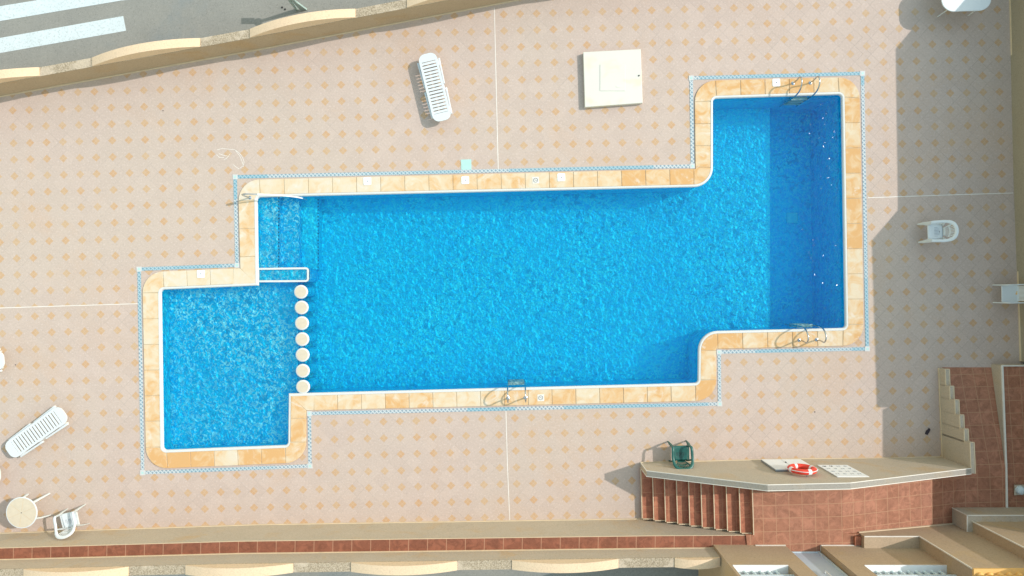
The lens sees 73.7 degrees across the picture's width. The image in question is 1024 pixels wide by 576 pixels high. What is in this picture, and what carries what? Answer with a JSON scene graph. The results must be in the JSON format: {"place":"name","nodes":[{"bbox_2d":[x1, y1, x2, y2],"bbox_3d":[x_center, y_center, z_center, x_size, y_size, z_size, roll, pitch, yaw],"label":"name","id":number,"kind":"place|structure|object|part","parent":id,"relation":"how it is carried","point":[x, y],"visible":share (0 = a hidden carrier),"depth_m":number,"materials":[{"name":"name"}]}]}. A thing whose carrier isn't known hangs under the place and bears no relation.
{"place":"outdoors","nodes":[
{"label":"outdoors","id":0,"kind":"place"},
{"bbox_2d":[0,348,4,371],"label":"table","id":1,"kind":"object","parent":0,"point":[2,361],"visible":1,"depth_m":20.19,"materials":[{"name":"white plastic"}]},
{"bbox_2d":[0,0,697,575],"bbox_3d":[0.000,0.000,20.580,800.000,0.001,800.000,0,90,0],"label":"ground","id":2,"kind":"structure","parent":0,"point":[152,20],"depth_m":20.58,"materials":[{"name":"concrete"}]},
{"bbox_2d":[0,0,121,20],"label":"crosswalk stripe","id":3,"kind":"object","parent":2,"relation":"on","point":[23,9],"visible":1,"depth_m":20.57,"materials":[{"name":"paint"}]},
{"bbox_2d":[0,16,125,52],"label":"crosswalk stripe","id":4,"kind":"object","parent":2,"relation":"on","point":[63,34],"visible":1,"depth_m":20.57,"materials":[{"name":"paint"}]},
{"bbox_2d":[0,0,519,96],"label":"perimeter wall","id":5,"kind":"structure","parent":2,"relation":"on","point":[288,30],"depth_m":19.76,"materials":[{"name":"beige paint"}]},
{"bbox_2d":[288,0,306,10],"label":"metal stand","id":6,"kind":"object","parent":2,"relation":"on","point":[293,3],"visible":1,"depth_m":20.26,"materials":[{"name":"white metal"}]},
{"bbox_2d":[0,548,720,575],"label":"parapet wall","id":7,"kind":"structure","parent":2,"relation":"on","point":[421,563],"depth_m":18.39,"materials":[{"name":"grey paint"}]},
{"bbox_2d":[0,0,1023,531],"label":"pool deck","id":8,"kind":"structure","parent":2,"relation":"on","point":[108,186],"depth_m":20.52,"materials":[{"name":"tile"}]},
{"bbox_2d":[6,493,50,527],"bbox_3d":[-14.220,6.515,20.155,0.914,0.741,0.914,-2,90,0],"label":"round table","id":9,"kind":"object","parent":8,"relation":"on","point":[21,512],"visible":1,"depth_m":19.79,"materials":[{"name":"white plastic"}]},
{"bbox_2d":[5,405,68,456],"bbox_3d":[-14.078,4.268,20.355,2.040,0.330,0.699,-36,90,0],"label":"sun lounger","id":10,"kind":"object","parent":8,"relation":"on","point":[12,448],"visible":1,"depth_m":20.19,"materials":[{"name":"white plastic"}]},
{"bbox_2d":[53,504,89,538],"bbox_3d":[-13.012,6.896,20.101,0.646,0.846,0.696,-14,90,0],"label":"plastic chair","id":11,"kind":"object","parent":8,"relation":"on","point":[70,522],"visible":1,"depth_m":20.08,"materials":[{"name":"white plastic"}]},
{"bbox_2d":[5,303,137,307],"bbox_3d":[-13.707,0.547,20.520,4.908,0.005,0.022,-2,90,0],"label":"movement joint","id":12,"kind":"object","parent":8,"relation":"on","point":[68,305],"visible":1,"depth_m":20.52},
{"bbox_2d":[216,148,243,168],"bbox_3d":[-8.426,-3.962,20.517,0.968,0.001,0.443,30,90,0],"label":"chalk scribble","id":13,"kind":"object","parent":8,"relation":"on","point":[229,154],"visible":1,"depth_m":20.52,"materials":[{"name":"white"}]},
{"bbox_2d":[0,518,746,559],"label":"retaining wall","id":14,"kind":"structure","parent":8,"relation":"on","point":[525,535],"depth_m":19.28,"materials":[{"name":"brown paint"}]},
{"bbox_2d":[417,53,451,121],"bbox_3d":[-2.286,-5.943,20.355,0.699,0.330,2.040,-14,90,0],"label":"sun lounger","id":15,"kind":"object","parent":8,"relation":"on","point":[435,116],"visible":1,"depth_m":20.19,"materials":[{"name":"white plastic"}]},
{"bbox_2d":[461,159,471,169],"bbox_3d":[-1.376,-3.708,20.515,0.310,0.009,0.310,-2,90,0],"label":"inspection cover","id":16,"kind":"object","parent":8,"relation":"on","point":[465,164],"visible":1,"depth_m":20.51,"materials":[{"name":"white plastic"}]},
{"bbox_2d":[494,8,498,168],"bbox_3d":[-0.472,-5.997,20.520,0.021,0.005,4.859,-1,90,0],"label":"movement joint","id":17,"kind":"object","parent":8,"relation":"on","point":[496,85],"visible":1,"depth_m":20.52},
{"bbox_2d":[162,95,843,448],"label":"swimming pool","id":18,"kind":"structure","parent":8,"relation":"in","point":[532,288],"depth_m":21.74,"materials":[{"name":"blue liquid"}]},
{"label":"water","id":19,"kind":"structure","parent":18,"relation":"in","visible":0},
{"bbox_2d":[294,285,316,298],"bbox_3d":[-6.342,0.115,21.157,0.416,1.326,0.416,0,90,0],"label":"stepping stone","id":20,"kind":"object","parent":19,"relation":"in","point":[301,291],"visible":1,"depth_m":20.50,"materials":[{"name":"beige stone"}]},
{"bbox_2d":[295,332,317,345],"bbox_3d":[-6.304,1.538,21.157,0.416,1.326,0.416,0,90,0],"label":"stepping stone","id":21,"kind":"object","parent":19,"relation":"in","point":[302,339],"visible":1,"depth_m":20.50,"materials":[{"name":"beige stone"}]},
{"bbox_2d":[295,316,317,329],"bbox_3d":[-6.313,1.057,21.157,0.416,1.326,0.416,0,90,0],"label":"stepping stone","id":22,"kind":"object","parent":19,"relation":"in","point":[302,323],"visible":1,"depth_m":20.50,"materials":[{"name":"white stone"}]},
{"bbox_2d":[295,301,317,313],"bbox_3d":[-6.323,0.586,21.157,0.416,1.326,0.416,0,90,0],"label":"stepping stone","id":23,"kind":"object","parent":19,"relation":"in","point":[302,307],"visible":1,"depth_m":20.50,"materials":[{"name":"beige stone"}]},
{"bbox_2d":[296,362,318,377],"bbox_3d":[-6.288,2.489,21.157,0.416,1.326,0.416,0,90,0],"label":"stepping stone","id":24,"kind":"object","parent":19,"relation":"in","point":[304,370],"visible":1,"depth_m":20.50,"materials":[{"name":"beige stone"}]},
{"bbox_2d":[296,377,318,392],"bbox_3d":[-6.281,2.969,21.157,0.416,1.326,0.416,0,90,0],"label":"stepping stone","id":25,"kind":"object","parent":19,"relation":"in","point":[303,386],"visible":1,"depth_m":20.50,"materials":[{"name":"beige stone"}]},
{"bbox_2d":[296,346,318,361],"bbox_3d":[-6.294,2.008,21.157,0.416,1.326,0.416,0,90,0],"label":"stepping stone","id":26,"kind":"object","parent":19,"relation":"in","point":[304,354],"visible":1,"depth_m":20.50,"materials":[{"name":"white stone"}]},
{"bbox_2d":[143,77,862,467],"bbox_3d":[-0.286,-0.495,20.526,22.773,0.088,9.431,-9,90,0],"label":"pool coping","id":27,"kind":"object","parent":8,"relation":"on","point":[709,343],"visible":0.98,"depth_m":20.49,"materials":[{"name":"stone"}]},
{"bbox_2d":[197,270,204,277],"bbox_3d":[-9.331,-0.422,20.485,0.230,0.029,0.230,-2,90,0],"label":"skimmer lid","id":28,"kind":"object","parent":27,"relation":"on","point":[200,273],"visible":1,"depth_m":20.47,"materials":[{"name":"white paint"}]},
{"bbox_2d":[241,193,306,199],"bbox_3d":[-7.105,-2.716,20.410,1.635,1.122,0.117,0,90,0],"label":"entry handrail","id":29,"kind":"object","parent":27,"relation":"on","point":[245,194],"visible":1,"depth_m":20.20,"materials":[{"name":"silver metal"}]},
{"bbox_2d":[363,177,370,184],"bbox_3d":[-4.339,-3.206,20.485,0.230,0.029,0.230,-2,90,0],"label":"skimmer lid","id":30,"kind":"object","parent":27,"relation":"on","point":[366,180],"visible":1,"depth_m":20.47,"materials":[{"name":"white paint"}]},
{"bbox_2d":[461,176,468,183],"bbox_3d":[-1.402,-3.235,20.485,0.230,0.029,0.230,-2,90,0],"label":"skimmer lid","id":31,"kind":"object","parent":27,"relation":"on","point":[464,179],"visible":1,"depth_m":20.47,"materials":[{"name":"white paint"}]},
{"bbox_2d":[506,378,526,402],"bbox_3d":[0.135,3.101,20.683,0.630,1.674,0.521,-2,90,0],"label":"pool ladder","id":32,"kind":"object","parent":27,"relation":"attached to","point":[515,381],"visible":1,"depth_m":20.68,"materials":[{"name":"silver metal"}]},
{"bbox_2d":[532,177,538,183],"bbox_3d":[0.710,-3.235,20.484,0.200,0.032,0.200,-2,90,0],"label":"valve cover","id":33,"kind":"object","parent":27,"relation":"on","point":[535,180],"visible":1,"depth_m":20.48,"materials":[{"name":"white plastic"}]},
{"bbox_2d":[537,394,543,400],"bbox_3d":[0.864,3.293,20.484,0.200,0.032,0.200,-2,90,0],"label":"valve cover","id":34,"kind":"object","parent":27,"relation":"on","point":[540,397],"visible":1,"depth_m":20.48,"materials":[{"name":"white plastic"}]},
{"bbox_2d":[557,173,564,180],"bbox_3d":[1.478,-3.322,20.485,0.230,0.029,0.230,-2,90,0],"label":"skimmer lid","id":35,"kind":"object","parent":27,"relation":"on","point":[560,176],"visible":1,"depth_m":20.47,"materials":[{"name":"white paint"}]},
{"bbox_2d":[772,79,779,86],"bbox_3d":[7.930,-6.163,20.485,0.230,0.029,0.230,-2,90,0],"label":"skimmer lid","id":36,"kind":"object","parent":27,"relation":"on","point":[775,82],"visible":1,"depth_m":20.47,"materials":[{"name":"white paint"}]},
{"bbox_2d":[779,76,820,106],"bbox_3d":[8.697,-5.949,20.683,0.630,1.674,0.521,-2,90,0],"label":"pool ladder","id":37,"kind":"object","parent":27,"relation":"attached to","point":[795,100],"visible":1,"depth_m":20.68,"materials":[{"name":"silver metal"}]},
{"bbox_2d":[785,323,826,342],"bbox_3d":[8.876,1.359,20.683,0.630,1.674,0.521,-2,90,0],"label":"pool ladder","id":38,"kind":"object","parent":27,"relation":"attached to","point":[801,325],"visible":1,"depth_m":20.47,"materials":[{"name":"silver metal"}]},
{"bbox_2d":[136,71,869,474],"bbox_3d":[-0.290,-0.489,20.511,23.354,0.016,9.977,-9,90,0],"label":"drain channel","id":39,"kind":"object","parent":8,"relation":"on","point":[692,165],"visible":1,"depth_m":20.51,"materials":[{"name":"white tile"}]},
{"bbox_2d":[506,420,509,519],"bbox_3d":[-0.131,5.339,20.520,0.031,0.005,3.292,-2,90,0],"label":"movement joint","id":40,"kind":"object","parent":8,"relation":"on","point":[507,468],"visible":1,"depth_m":20.52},
{"bbox_2d":[583,49,642,107],"bbox_3d":[3.013,-6.263,20.427,1.774,0.181,1.732,0,90,0],"label":"access hatch","id":41,"kind":"object","parent":8,"relation":"on","point":[612,78],"visible":1,"depth_m":20.36,"materials":[{"name":"beige paint"}]},
{"bbox_2d":[667,440,693,468],"bbox_3d":[4.972,4.934,20.101,0.646,0.846,0.696,-2,90,0],"label":"plastic chair","id":42,"kind":"object","parent":8,"relation":"on","point":[680,454],"visible":0.99,"depth_m":20.09,"materials":[{"name":"green plastic"}]},
{"bbox_2d":[640,456,971,490],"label":"stair wall","id":43,"kind":"structure","parent":8,"relation":"on","point":[755,474],"depth_m":19.09,"materials":[{"name":"grey paint"}]},
{"bbox_2d":[761,459,808,470],"bbox_3d":[7.992,5.105,19.730,1.185,1.140,0.088,0,90,0],"label":"meter cabinet","id":44,"kind":"object","parent":43,"relation":"attached to","point":[777,464],"visible":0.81,"depth_m":19.91,"materials":[{"name":"white paint"}]},
{"bbox_3d":[7.688,5.097,19.730,0.565,1.120,0.017,0,90,0],"label":"door","id":45,"kind":"part","parent":44,"relation":"part of","materials":[{"name":"white paint"}]},
{"bbox_3d":[8.284,5.097,19.730,0.592,1.120,0.017,0,90,0],"label":"door","id":46,"kind":"part","parent":44,"relation":"part of","materials":[{"name":"white paint"}]},
{"bbox_2d":[786,463,817,476],"bbox_3d":[8.030,5.041,18.900,0.842,0.842,0.208,0,90,0],"label":"lifebuoy","id":47,"kind":"object","parent":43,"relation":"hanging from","point":[802,469],"visible":1,"depth_m":18.72,"materials":[{"name":"red plastic"}]},
{"bbox_2d":[817,465,868,476],"bbox_3d":[9.250,5.117,19.110,0.860,1.220,0.022,0,90,0],"label":"rules sign","id":48,"kind":"object","parent":43,"relation":"attached to","point":[842,471],"visible":1,"depth_m":19.01,"materials":[{"name":"white paint"}]},
{"bbox_2d":[744,367,1004,550],"bbox_3d":[10.470,4.873,19.820,7.900,1.600,4.975,0,90,0],"label":"tiled landing","id":49,"kind":"object","parent":8,"relation":"on","point":[808,520],"visible":0.69,"depth_m":19.43,"materials":[{"name":"tile"}]},
{"bbox_2d":[868,193,1005,197],"bbox_3d":[12.879,-2.787,20.520,4.369,0.005,0.024,-2,90,0],"label":"movement joint","id":50,"kind":"object","parent":8,"relation":"on","point":[937,195],"visible":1,"depth_m":20.52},
{"bbox_2d":[917,220,958,242],"bbox_3d":[12.539,-1.655,20.101,0.696,0.846,0.646,-2,90,0],"label":"plastic chair","id":51,"kind":"object","parent":8,"relation":"on","point":[936,230],"visible":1,"depth_m":20.04,"materials":[{"name":"white plastic"}]},
{"bbox_2d":[938,368,975,473],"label":"stepped wall","id":52,"kind":"structure","parent":8,"relation":"on","point":[957,446],"depth_m":20.00,"materials":[{"name":"grey paint"}]},
{"bbox_2d":[937,0,990,16],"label":"garden table","id":53,"kind":"object","parent":8,"relation":"on","point":[963,5],"visible":1,"depth_m":19.80,"materials":[{"name":"white plastic"}]},
{"bbox_2d":[991,364,1023,507],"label":"tiled platform","id":54,"kind":"structure","parent":8,"relation":"on","point":[1008,380],"depth_m":20.04,"materials":[{"name":"tile"}]},
{"bbox_2d":[1014,485,1023,494],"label":"bulkhead lamp","id":55,"kind":"object","parent":54,"relation":"on","point":[1018,489],"visible":1,"depth_m":19.79,"materials":[{"name":"white glass"}]},
{"bbox_2d":[992,284,1023,303],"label":"reclining chair","id":56,"kind":"object","parent":8,"relation":"on","point":[1010,294],"visible":1,"depth_m":20.11,"materials":[{"name":"white plastic"}]},
{"bbox_2d":[1009,0,1023,361],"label":"side building","id":57,"kind":"structure","parent":2,"relation":"on","point":[1016,10],"depth_m":20.32,"materials":[{"name":"paint"}]},
{"bbox_2d":[640,468,753,534],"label":"staircase","id":58,"kind":"structure","parent":0,"point":[716,507],"depth_m":19.77,"materials":[{"name":"tile"}]},
{"bbox_2d":[698,507,1023,575],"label":"house","id":59,"kind":"structure","parent":0,"point":[978,541],"depth_m":18.22,"materials":[{"name":"paint"}]},
{"bbox_2d":[792,551,847,575],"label":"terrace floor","id":60,"kind":"structure","parent":59,"relation":"in","point":[816,561],"depth_m":18.22,"materials":[{"name":"white tile"}]}
]}

